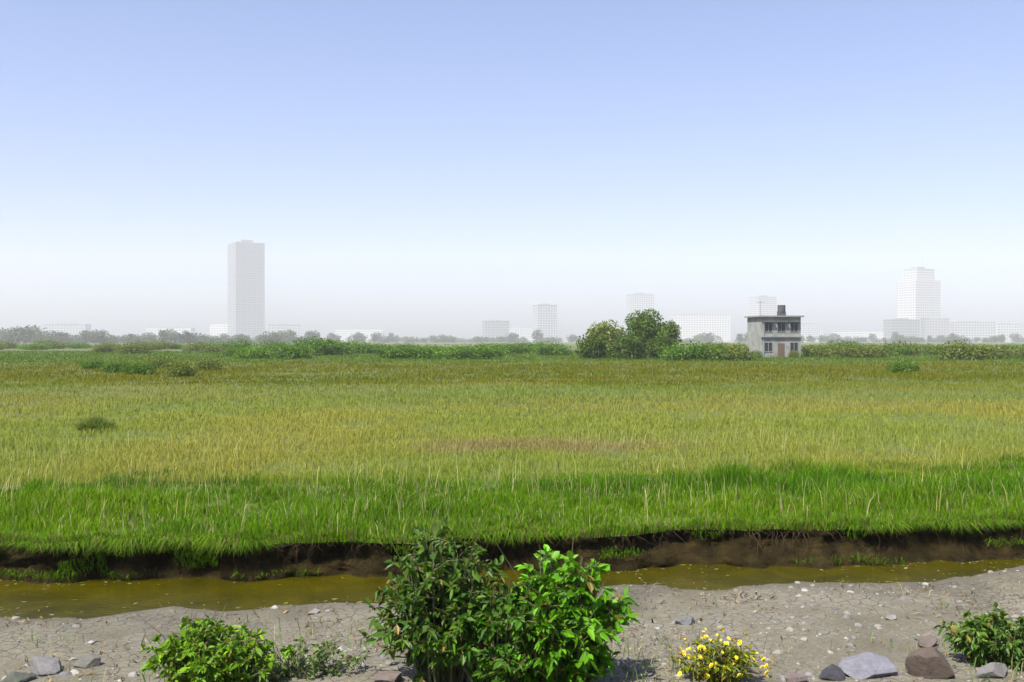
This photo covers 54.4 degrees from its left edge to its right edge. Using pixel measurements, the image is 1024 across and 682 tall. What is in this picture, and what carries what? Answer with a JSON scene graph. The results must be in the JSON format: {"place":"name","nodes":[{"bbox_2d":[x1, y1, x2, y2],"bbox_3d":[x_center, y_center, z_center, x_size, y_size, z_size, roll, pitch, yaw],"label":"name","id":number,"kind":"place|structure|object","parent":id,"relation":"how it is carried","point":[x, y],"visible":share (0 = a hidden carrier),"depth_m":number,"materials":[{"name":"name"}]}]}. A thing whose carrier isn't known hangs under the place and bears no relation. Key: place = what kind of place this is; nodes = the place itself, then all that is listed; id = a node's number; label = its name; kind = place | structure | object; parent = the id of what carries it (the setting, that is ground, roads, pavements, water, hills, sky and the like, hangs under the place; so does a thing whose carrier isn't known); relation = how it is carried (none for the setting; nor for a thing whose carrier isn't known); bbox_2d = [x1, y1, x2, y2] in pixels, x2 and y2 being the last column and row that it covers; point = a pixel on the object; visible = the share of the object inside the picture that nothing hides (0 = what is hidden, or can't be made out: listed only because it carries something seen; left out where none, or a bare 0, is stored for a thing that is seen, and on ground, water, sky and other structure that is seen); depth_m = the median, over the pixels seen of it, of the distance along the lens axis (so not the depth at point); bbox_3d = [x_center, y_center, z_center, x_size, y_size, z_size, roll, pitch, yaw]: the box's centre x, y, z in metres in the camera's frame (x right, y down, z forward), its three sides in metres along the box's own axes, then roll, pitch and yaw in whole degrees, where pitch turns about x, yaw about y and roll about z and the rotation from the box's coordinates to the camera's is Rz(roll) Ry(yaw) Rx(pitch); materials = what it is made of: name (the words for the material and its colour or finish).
{"place":"outdoors","nodes":[
{"label":"outdoors","id":0,"kind":"place"},
{"bbox_2d":[0,451,1023,540],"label":"lush grass","id":1,"kind":"structure","parent":0,"point":[908,497],"depth_m":14.87,"materials":[{"name":"green plant"}]},
{"bbox_2d":[0,565,1023,681],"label":"gravel shore","id":2,"kind":"structure","parent":0,"point":[121,629],"depth_m":10.06,"materials":[{"name":"grey gravel"}]},
{"bbox_2d":[0,671,35,681],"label":"rock","id":3,"kind":"object","parent":2,"relation":"on","point":[13,676],"visible":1,"depth_m":8.30,"materials":[{"name":"stone"}]},
{"bbox_2d":[30,656,61,675],"bbox_3d":[-4.008,2.830,8.575,0.303,0.224,0.272,6,0,11],"label":"rock","id":4,"kind":"object","parent":2,"relation":"on","point":[43,665],"visible":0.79,"depth_m":8.51,"materials":[{"name":"stone"}]},
{"bbox_2d":[73,653,100,668],"bbox_3d":[-3.713,2.824,8.715,0.136,0.129,0.227,5,2,38],"label":"rock","id":5,"kind":"object","parent":2,"relation":"on","point":[87,660],"visible":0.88,"depth_m":8.70,"materials":[{"name":"stone"}]},
{"bbox_2d":[129,603,295,681],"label":"spreading plant","id":6,"kind":"object","parent":2,"relation":"on","point":[201,652],"visible":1,"depth_m":7.97,"materials":[{"name":"green plant"}]},
{"bbox_2d":[241,623,370,681],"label":"spreading plant","id":7,"kind":"object","parent":2,"relation":"on","point":[315,662],"visible":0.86,"depth_m":8.33,"materials":[{"name":"green plant"}]},
{"bbox_2d":[373,671,401,681],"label":"rock","id":8,"kind":"object","parent":2,"relation":"on","point":[387,676],"visible":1,"depth_m":8.12,"materials":[{"name":"stone"}]},
{"bbox_2d":[359,508,509,681],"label":"leafy shrub","id":9,"kind":"object","parent":2,"relation":"on","point":[422,594],"visible":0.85,"depth_m":8.06,"materials":[{"name":"green plant"}]},
{"bbox_2d":[424,557,558,681],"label":"leafy shrub","id":10,"kind":"object","parent":2,"relation":"on","point":[495,665],"visible":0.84,"depth_m":7.80,"materials":[{"name":"green plant"}]},
{"bbox_2d":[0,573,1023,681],"bbox_3d":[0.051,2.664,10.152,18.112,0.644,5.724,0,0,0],"label":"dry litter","id":11,"kind":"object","parent":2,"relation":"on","point":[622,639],"visible":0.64,"depth_m":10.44,"materials":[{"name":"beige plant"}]},
{"bbox_2d":[2,568,1023,681],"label":"pebbles","id":12,"kind":"object","parent":2,"relation":"on","point":[74,672],"visible":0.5,"depth_m":9.58,"materials":[{"name":"stone"}]},
{"bbox_2d":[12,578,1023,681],"bbox_3d":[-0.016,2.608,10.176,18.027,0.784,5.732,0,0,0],"label":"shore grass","id":13,"kind":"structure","parent":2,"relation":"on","point":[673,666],"depth_m":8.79,"materials":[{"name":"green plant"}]},
{"bbox_2d":[473,535,639,681],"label":"leafy shrub","id":14,"kind":"object","parent":2,"relation":"on","point":[585,624],"visible":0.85,"depth_m":7.83,"materials":[{"name":"green plant"}]},
{"bbox_2d":[675,616,693,624],"bbox_3d":[1.771,2.865,10.182,0.194,0.137,0.178,0,0,35],"label":"rock","id":15,"kind":"object","parent":2,"relation":"on","point":[684,620],"visible":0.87,"depth_m":10.12,"materials":[{"name":"stone"}]},
{"bbox_2d":[667,627,773,681],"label":"flowering plant","id":16,"kind":"object","parent":2,"relation":"on","point":[727,666],"visible":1,"depth_m":8.11,"materials":[{"name":"yellow plant"}]},
{"bbox_2d":[784,672,807,681],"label":"rock","id":17,"kind":"object","parent":2,"relation":"on","point":[794,677],"visible":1,"depth_m":8.22,"materials":[{"name":"stone"}]},
{"bbox_2d":[819,664,845,680],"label":"rock","id":18,"kind":"object","parent":2,"relation":"on","point":[832,672],"visible":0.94,"depth_m":8.30,"materials":[{"name":"stone"}]},
{"bbox_2d":[838,652,896,678],"bbox_3d":[2.999,2.783,8.420,0.474,0.223,0.307,-3,5,-6],"label":"rock","id":19,"kind":"object","parent":2,"relation":"on","point":[867,665],"visible":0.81,"depth_m":8.36,"materials":[{"name":"stone"}]},
{"bbox_2d":[917,634,937,647],"bbox_3d":[3.837,2.790,9.211,0.222,0.149,0.157,9,-5,-40],"label":"rock","id":20,"kind":"object","parent":2,"relation":"on","point":[928,640],"visible":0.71,"depth_m":9.16,"materials":[{"name":"stone"}]},
{"bbox_2d":[905,647,954,678],"bbox_3d":[3.504,2.719,8.370,0.378,0.300,0.279,-5,4,17],"label":"rock","id":21,"kind":"object","parent":2,"relation":"on","point":[928,662],"visible":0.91,"depth_m":8.27,"materials":[{"name":"stone"}]},
{"bbox_2d":[934,594,1023,670],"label":"leafy shrub","id":22,"kind":"object","parent":2,"relation":"on","point":[984,638],"visible":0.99,"depth_m":8.54,"materials":[{"name":"green plant"}]},
{"bbox_2d":[939,612,1023,640],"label":"spreading plant","id":23,"kind":"object","parent":2,"relation":"on","point":[951,624],"visible":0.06,"depth_m":9.68,"materials":[{"name":"green plant"}]},
{"bbox_2d":[975,662,1007,677],"bbox_3d":[4.006,2.763,8.307,0.302,0.185,0.210,0,0,-52],"label":"rock","id":24,"kind":"object","parent":2,"relation":"on","point":[993,670],"visible":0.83,"depth_m":8.24,"materials":[{"name":"stone"}]},
{"bbox_2d":[0,524,1023,583],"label":"earth bank","id":25,"kind":"structure","parent":0,"point":[957,546],"depth_m":13.14,"materials":[{"name":"brown soil"}]},
{"bbox_2d":[0,513,1023,558],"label":"overhanging grass","id":26,"kind":"structure","parent":25,"relation":"on","point":[216,541],"depth_m":12.60,"materials":[{"name":"green plant"}]},
{"bbox_2d":[0,529,1023,582],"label":"bank weeds","id":27,"kind":"object","parent":25,"relation":"on","point":[113,574],"visible":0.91,"depth_m":12.62,"materials":[{"name":"green plant"}]},
{"bbox_2d":[0,524,1023,568],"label":"hanging roots","id":28,"kind":"object","parent":25,"relation":"hanging from","point":[623,538],"visible":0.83,"depth_m":13.16,"materials":[{"name":"brown plant"}]},
{"bbox_2d":[0,558,1023,618],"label":"stream","id":29,"kind":"structure","parent":0,"point":[107,597],"depth_m":12.21,"materials":[{"name":"liquid"}]},
{"bbox_2d":[0,558,1020,618],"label":"floating scraps","id":30,"kind":"object","parent":29,"relation":"on","point":[597,586],"visible":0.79,"depth_m":12.40,"materials":[{"name":"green plant"}]},
{"bbox_2d":[0,342,1023,541],"bbox_3d":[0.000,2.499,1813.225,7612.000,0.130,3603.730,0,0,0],"label":"ground","id":31,"kind":"structure","parent":0,"point":[566,344],"depth_m":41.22,"materials":[{"name":"green plant"}]},
{"bbox_2d":[9,326,33,342],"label":"tree","id":32,"kind":"object","parent":31,"relation":"on","point":[21,331],"visible":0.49,"depth_m":1048.53,"materials":[{"name":"grey plant"}]},
{"bbox_2d":[18,343,52,349],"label":"bush","id":33,"kind":"object","parent":31,"relation":"on","point":[37,346],"visible":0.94,"depth_m":280.90,"materials":[{"name":"green plant"}]},
{"bbox_2d":[31,339,67,348],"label":"bush","id":34,"kind":"object","parent":31,"relation":"on","point":[57,346],"visible":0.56,"depth_m":317.07,"materials":[{"name":"green plant"}]},
{"bbox_2d":[43,323,90,338],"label":"city building","id":35,"kind":"structure","parent":31,"relation":"on","point":[73,328],"depth_m":2823.78,"materials":[{"name":"concrete"}]},
{"bbox_2d":[67,342,90,348],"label":"bush","id":36,"kind":"object","parent":31,"relation":"on","point":[78,345],"visible":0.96,"depth_m":327.54,"materials":[{"name":"green plant"}]},
{"bbox_2d":[77,357,107,369],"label":"bush","id":37,"kind":"object","parent":31,"relation":"on","point":[91,364],"visible":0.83,"depth_m":87.39,"materials":[{"name":"green plant"}]},
{"bbox_2d":[70,414,119,432],"bbox_3d":[-11.456,2.234,27.483,1.564,0.571,1.440,0,0,39],"label":"grass tuft","id":38,"kind":"object","parent":31,"relation":"on","point":[91,423],"visible":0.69,"depth_m":27.33,"materials":[{"name":"green plant"}]},
{"bbox_2d":[90,329,110,342],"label":"tree","id":39,"kind":"object","parent":31,"relation":"on","point":[101,335],"visible":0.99,"depth_m":1053.49,"materials":[{"name":"grey plant"}]},
{"bbox_2d":[89,342,117,352],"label":"bush","id":40,"kind":"object","parent":31,"relation":"on","point":[107,347],"visible":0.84,"depth_m":210.06,"materials":[{"name":"green plant"}]},
{"bbox_2d":[99,359,130,372],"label":"bush","id":41,"kind":"object","parent":31,"relation":"on","point":[115,367],"visible":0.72,"depth_m":78.40,"materials":[{"name":"green plant"}]},
{"bbox_2d":[114,342,153,353],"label":"bush","id":42,"kind":"object","parent":31,"relation":"on","point":[130,348],"visible":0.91,"depth_m":195.78,"materials":[{"name":"green plant"}]},
{"bbox_2d":[119,360,159,374],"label":"bush","id":43,"kind":"object","parent":31,"relation":"on","point":[138,368],"visible":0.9,"depth_m":73.66,"materials":[{"name":"green plant"}]},
{"bbox_2d":[140,355,178,367],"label":"bush","id":44,"kind":"object","parent":31,"relation":"on","point":[154,360],"visible":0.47,"depth_m":91.85,"materials":[{"name":"green plant"}]},
{"bbox_2d":[148,340,175,348],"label":"bush","id":45,"kind":"object","parent":31,"relation":"on","point":[167,345],"visible":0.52,"depth_m":300.53,"materials":[{"name":"green plant"}]},
{"bbox_2d":[146,327,194,338],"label":"city building","id":46,"kind":"structure","parent":31,"relation":"on","point":[178,329],"depth_m":3013.43,"materials":[{"name":"concrete"}]},
{"bbox_2d":[167,333,187,342],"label":"tree","id":47,"kind":"object","parent":31,"relation":"on","point":[175,339],"visible":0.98,"depth_m":1015.25,"materials":[{"name":"grey plant"}]},
{"bbox_2d":[159,359,197,376],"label":"bush","id":48,"kind":"object","parent":31,"relation":"on","point":[181,369],"visible":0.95,"depth_m":69.40,"materials":[{"name":"green plant"}]},
{"bbox_2d":[179,341,209,350],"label":"bush","id":49,"kind":"object","parent":31,"relation":"on","point":[194,347],"visible":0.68,"depth_m":243.37,"materials":[{"name":"green plant"}]},
{"bbox_2d":[192,356,224,370],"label":"bush","id":50,"kind":"object","parent":31,"relation":"on","point":[205,365],"visible":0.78,"depth_m":81.67,"materials":[{"name":"green plant"}]},
{"bbox_2d":[200,344,229,352],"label":"bush","id":51,"kind":"object","parent":31,"relation":"on","point":[210,349],"visible":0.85,"depth_m":212.12,"materials":[{"name":"green plant"}]},
{"bbox_2d":[210,323,227,338],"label":"city building","id":52,"kind":"structure","parent":31,"relation":"on","point":[217,329],"depth_m":3206.10,"materials":[{"name":"concrete"}]},
{"bbox_2d":[218,343,253,355],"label":"bush","id":53,"kind":"object","parent":31,"relation":"on","point":[230,351],"visible":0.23,"depth_m":159.49,"materials":[{"name":"green plant"}]},
{"bbox_2d":[218,338,259,349],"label":"bush","id":54,"kind":"object","parent":31,"relation":"on","point":[239,344],"visible":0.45,"depth_m":234.31,"materials":[{"name":"green plant"}]},
{"bbox_2d":[228,239,264,340],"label":"tower block","id":55,"kind":"structure","parent":31,"relation":"on","point":[246,287],"depth_m":3000.71,"materials":[{"name":"concrete"}]},
{"bbox_2d":[232,345,270,358],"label":"bush","id":56,"kind":"object","parent":31,"relation":"on","point":[244,352],"visible":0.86,"depth_m":139.92,"materials":[{"name":"green plant"}]},
{"bbox_2d":[253,331,281,342],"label":"tree","id":57,"kind":"object","parent":31,"relation":"on","point":[269,336],"visible":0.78,"depth_m":1017.30,"materials":[{"name":"grey plant"}]},
{"bbox_2d":[254,339,293,348],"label":"bush","id":58,"kind":"object","parent":31,"relation":"on","point":[268,344],"visible":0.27,"depth_m":230.04,"materials":[{"name":"green plant"}]},
{"bbox_2d":[268,324,299,336],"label":"city building","id":59,"kind":"structure","parent":31,"relation":"on","point":[281,327],"depth_m":2822.51,"materials":[{"name":"concrete"}]},
{"bbox_2d":[262,343,313,358],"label":"bush","id":60,"kind":"object","parent":31,"relation":"on","point":[286,352],"visible":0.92,"depth_m":139.15,"materials":[{"name":"green plant"}]},
{"bbox_2d":[294,337,345,355],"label":"bush","id":61,"kind":"object","parent":31,"relation":"on","point":[324,350],"visible":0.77,"depth_m":170.24,"materials":[{"name":"green plant"}]},
{"bbox_2d":[287,336,356,354],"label":"bush","id":62,"kind":"object","parent":31,"relation":"on","point":[345,349],"visible":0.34,"depth_m":173.80,"materials":[{"name":"green plant"}]},
{"bbox_2d":[335,328,382,341],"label":"city building","id":63,"kind":"structure","parent":31,"relation":"on","point":[344,334],"depth_m":3372.22,"materials":[{"name":"concrete"}]},
{"bbox_2d":[341,342,380,353],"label":"bush","id":64,"kind":"object","parent":31,"relation":"on","point":[360,349],"visible":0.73,"depth_m":197.19,"materials":[{"name":"green plant"}]},
{"bbox_2d":[372,343,419,358],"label":"bush","id":65,"kind":"object","parent":31,"relation":"on","point":[386,353],"visible":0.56,"depth_m":141.27,"materials":[{"name":"green plant"}]},
{"bbox_2d":[388,344,445,358],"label":"bush","id":66,"kind":"object","parent":31,"relation":"on","point":[421,354],"visible":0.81,"depth_m":139.47,"materials":[{"name":"green plant"}]},
{"bbox_2d":[431,344,491,359],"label":"bush","id":67,"kind":"object","parent":31,"relation":"on","point":[450,352],"visible":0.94,"depth_m":134.57,"materials":[{"name":"green plant"}]},
{"bbox_2d":[455,344,504,358],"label":"bush","id":68,"kind":"object","parent":31,"relation":"on","point":[498,353],"visible":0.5,"depth_m":136.75,"materials":[{"name":"green plant"}]},
{"bbox_2d":[482,320,508,341],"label":"city building","id":69,"kind":"structure","parent":31,"relation":"on","point":[494,328],"depth_m":2732.84,"materials":[{"name":"concrete"}]},
{"bbox_2d":[0,502,1023,547],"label":"lip grass","id":70,"kind":"structure","parent":31,"relation":"on","point":[613,528],"depth_m":13.12,"materials":[{"name":"green plant"}]},
{"bbox_2d":[0,419,1023,534],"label":"seed stalks","id":71,"kind":"object","parent":31,"relation":"on","point":[305,463],"visible":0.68,"depth_m":17.96,"materials":[{"name":"green plant"}]},
{"bbox_2d":[495,342,532,354],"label":"bush","id":72,"kind":"object","parent":31,"relation":"on","point":[516,349],"visible":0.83,"depth_m":185.39,"materials":[{"name":"green plant"}]},
{"bbox_2d":[509,327,532,341],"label":"city building","id":73,"kind":"structure","parent":31,"relation":"on","point":[524,332],"depth_m":3301.12,"materials":[{"name":"concrete"}]},
{"bbox_2d":[532,304,556,340],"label":"city building","id":74,"kind":"structure","parent":31,"relation":"on","point":[545,318],"depth_m":2828.13,"materials":[{"name":"concrete"}]},
{"bbox_2d":[530,341,576,354],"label":"bush","id":75,"kind":"object","parent":31,"relation":"on","point":[555,349],"visible":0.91,"depth_m":173.19,"materials":[{"name":"green plant"}]},
{"bbox_2d":[575,331,609,358],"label":"bush","id":76,"kind":"object","parent":31,"relation":"on","point":[594,346],"visible":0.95,"depth_m":139.09,"materials":[{"name":"green plant"}]},
{"bbox_2d":[585,319,626,356],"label":"broad tree","id":77,"kind":"object","parent":31,"relation":"on","point":[607,332],"visible":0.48,"depth_m":150.53,"materials":[{"name":"green plant"}]},
{"bbox_2d":[603,333,649,358],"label":"bush","id":78,"kind":"object","parent":31,"relation":"on","point":[633,347],"visible":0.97,"depth_m":137.15,"materials":[{"name":"green plant"}]},
{"bbox_2d":[626,293,653,333],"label":"city building","id":79,"kind":"structure","parent":31,"relation":"on","point":[641,302],"depth_m":3373.97,"materials":[{"name":"concrete"}]},
{"bbox_2d":[614,308,670,356],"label":"broad tree","id":80,"kind":"object","parent":31,"relation":"on","point":[644,326],"visible":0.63,"depth_m":146.78,"materials":[{"name":"green plant"}]},
{"bbox_2d":[645,333,678,358],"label":"bush","id":81,"kind":"object","parent":31,"relation":"on","point":[654,342],"visible":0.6,"depth_m":140.01,"materials":[{"name":"green plant"}]},
{"bbox_2d":[658,320,682,344],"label":"broad tree","id":82,"kind":"object","parent":31,"relation":"on","point":[672,327],"visible":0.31,"depth_m":155.01,"materials":[{"name":"green plant"}]},
{"bbox_2d":[652,339,729,360],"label":"bush","id":83,"kind":"object","parent":31,"relation":"on","point":[689,353],"visible":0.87,"depth_m":126.68,"materials":[{"name":"green plant"}]},
{"bbox_2d":[671,314,730,341],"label":"city building","id":84,"kind":"structure","parent":31,"relation":"on","point":[691,326],"depth_m":3371.40,"materials":[{"name":"concrete"}]},
{"bbox_2d":[694,332,722,341],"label":"tree","id":85,"kind":"object","parent":31,"relation":"on","point":[702,339],"visible":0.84,"depth_m":1690.90,"materials":[{"name":"grey plant"}]},
{"bbox_2d":[695,343,761,360],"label":"bush","id":86,"kind":"object","parent":31,"relation":"on","point":[732,350],"visible":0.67,"depth_m":125.63,"materials":[{"name":"green plant"}]},
{"bbox_2d":[748,295,776,315],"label":"city building","id":87,"kind":"structure","parent":31,"relation":"on","point":[769,306],"depth_m":3376.75,"materials":[{"name":"concrete"}]},
{"bbox_2d":[744,301,803,357],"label":"concrete house","id":88,"kind":"structure","parent":31,"relation":"on","point":[779,334],"depth_m":149.56,"materials":[{"name":"grey concrete"}]},
{"bbox_2d":[801,323,822,341],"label":"city building","id":89,"kind":"structure","parent":31,"relation":"on","point":[812,329],"depth_m":3373.96,"materials":[{"name":"concrete"}]},
{"bbox_2d":[801,343,842,356],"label":"bush","id":90,"kind":"object","parent":31,"relation":"on","point":[817,351],"visible":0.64,"depth_m":153.94,"materials":[{"name":"green plant"}]},
{"bbox_2d":[822,339,865,347],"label":"bush","id":91,"kind":"object","parent":31,"relation":"on","point":[834,343],"visible":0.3,"depth_m":225.74,"materials":[{"name":"green plant"}]},
{"bbox_2d":[829,331,882,341],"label":"city building","id":92,"kind":"structure","parent":31,"relation":"on","point":[860,334],"depth_m":3376.39,"materials":[{"name":"concrete"}]},
{"bbox_2d":[822,342,895,357],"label":"bush","id":93,"kind":"object","parent":31,"relation":"on","point":[851,351],"visible":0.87,"depth_m":147.35,"materials":[{"name":"green plant"}]},
{"bbox_2d":[880,345,913,355],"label":"bush","id":94,"kind":"object","parent":31,"relation":"on","point":[901,351],"visible":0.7,"depth_m":166.90,"materials":[{"name":"green plant"}]},
{"bbox_2d":[874,340,924,355],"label":"bush","id":95,"kind":"object","parent":31,"relation":"on","point":[916,349],"visible":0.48,"depth_m":169.80,"materials":[{"name":"green plant"}]},
{"bbox_2d":[883,318,919,341],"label":"city building","id":96,"kind":"structure","parent":31,"relation":"on","point":[905,327],"depth_m":2545.25,"materials":[{"name":"concrete"}]},
{"bbox_2d":[883,359,921,372],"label":"bush","id":97,"kind":"object","parent":31,"relation":"on","point":[909,367],"visible":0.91,"depth_m":77.72,"materials":[{"name":"green plant"}]},
{"bbox_2d":[897,262,940,336],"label":"tower block","id":98,"kind":"structure","parent":31,"relation":"on","point":[918,292],"depth_m":3011.78,"materials":[{"name":"concrete"}]},
{"bbox_2d":[921,317,949,341],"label":"city building","id":99,"kind":"structure","parent":31,"relation":"on","point":[933,327],"depth_m":2676.89,"materials":[{"name":"concrete"}]},
{"bbox_2d":[927,339,990,359],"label":"bush","id":100,"kind":"object","parent":31,"relation":"on","point":[961,351],"visible":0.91,"depth_m":130.58,"materials":[{"name":"green plant"}]},
{"bbox_2d":[950,321,994,341],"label":"city building","id":101,"kind":"structure","parent":31,"relation":"on","point":[971,329],"depth_m":2730.70,"materials":[{"name":"concrete"}]},
{"bbox_2d":[969,343,1022,359],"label":"bush","id":102,"kind":"object","parent":31,"relation":"on","point":[998,352],"visible":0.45,"depth_m":135.39,"materials":[{"name":"green plant"}]},
{"bbox_2d":[995,323,1020,341],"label":"city building","id":103,"kind":"structure","parent":31,"relation":"on","point":[1006,329],"depth_m":2826.73,"materials":[{"name":"concrete"}]},
{"bbox_2d":[0,0,1023,341],"label":"sky","id":104,"kind":"structure","parent":0,"point":[409,168],"materials":[{"name":"blue"}]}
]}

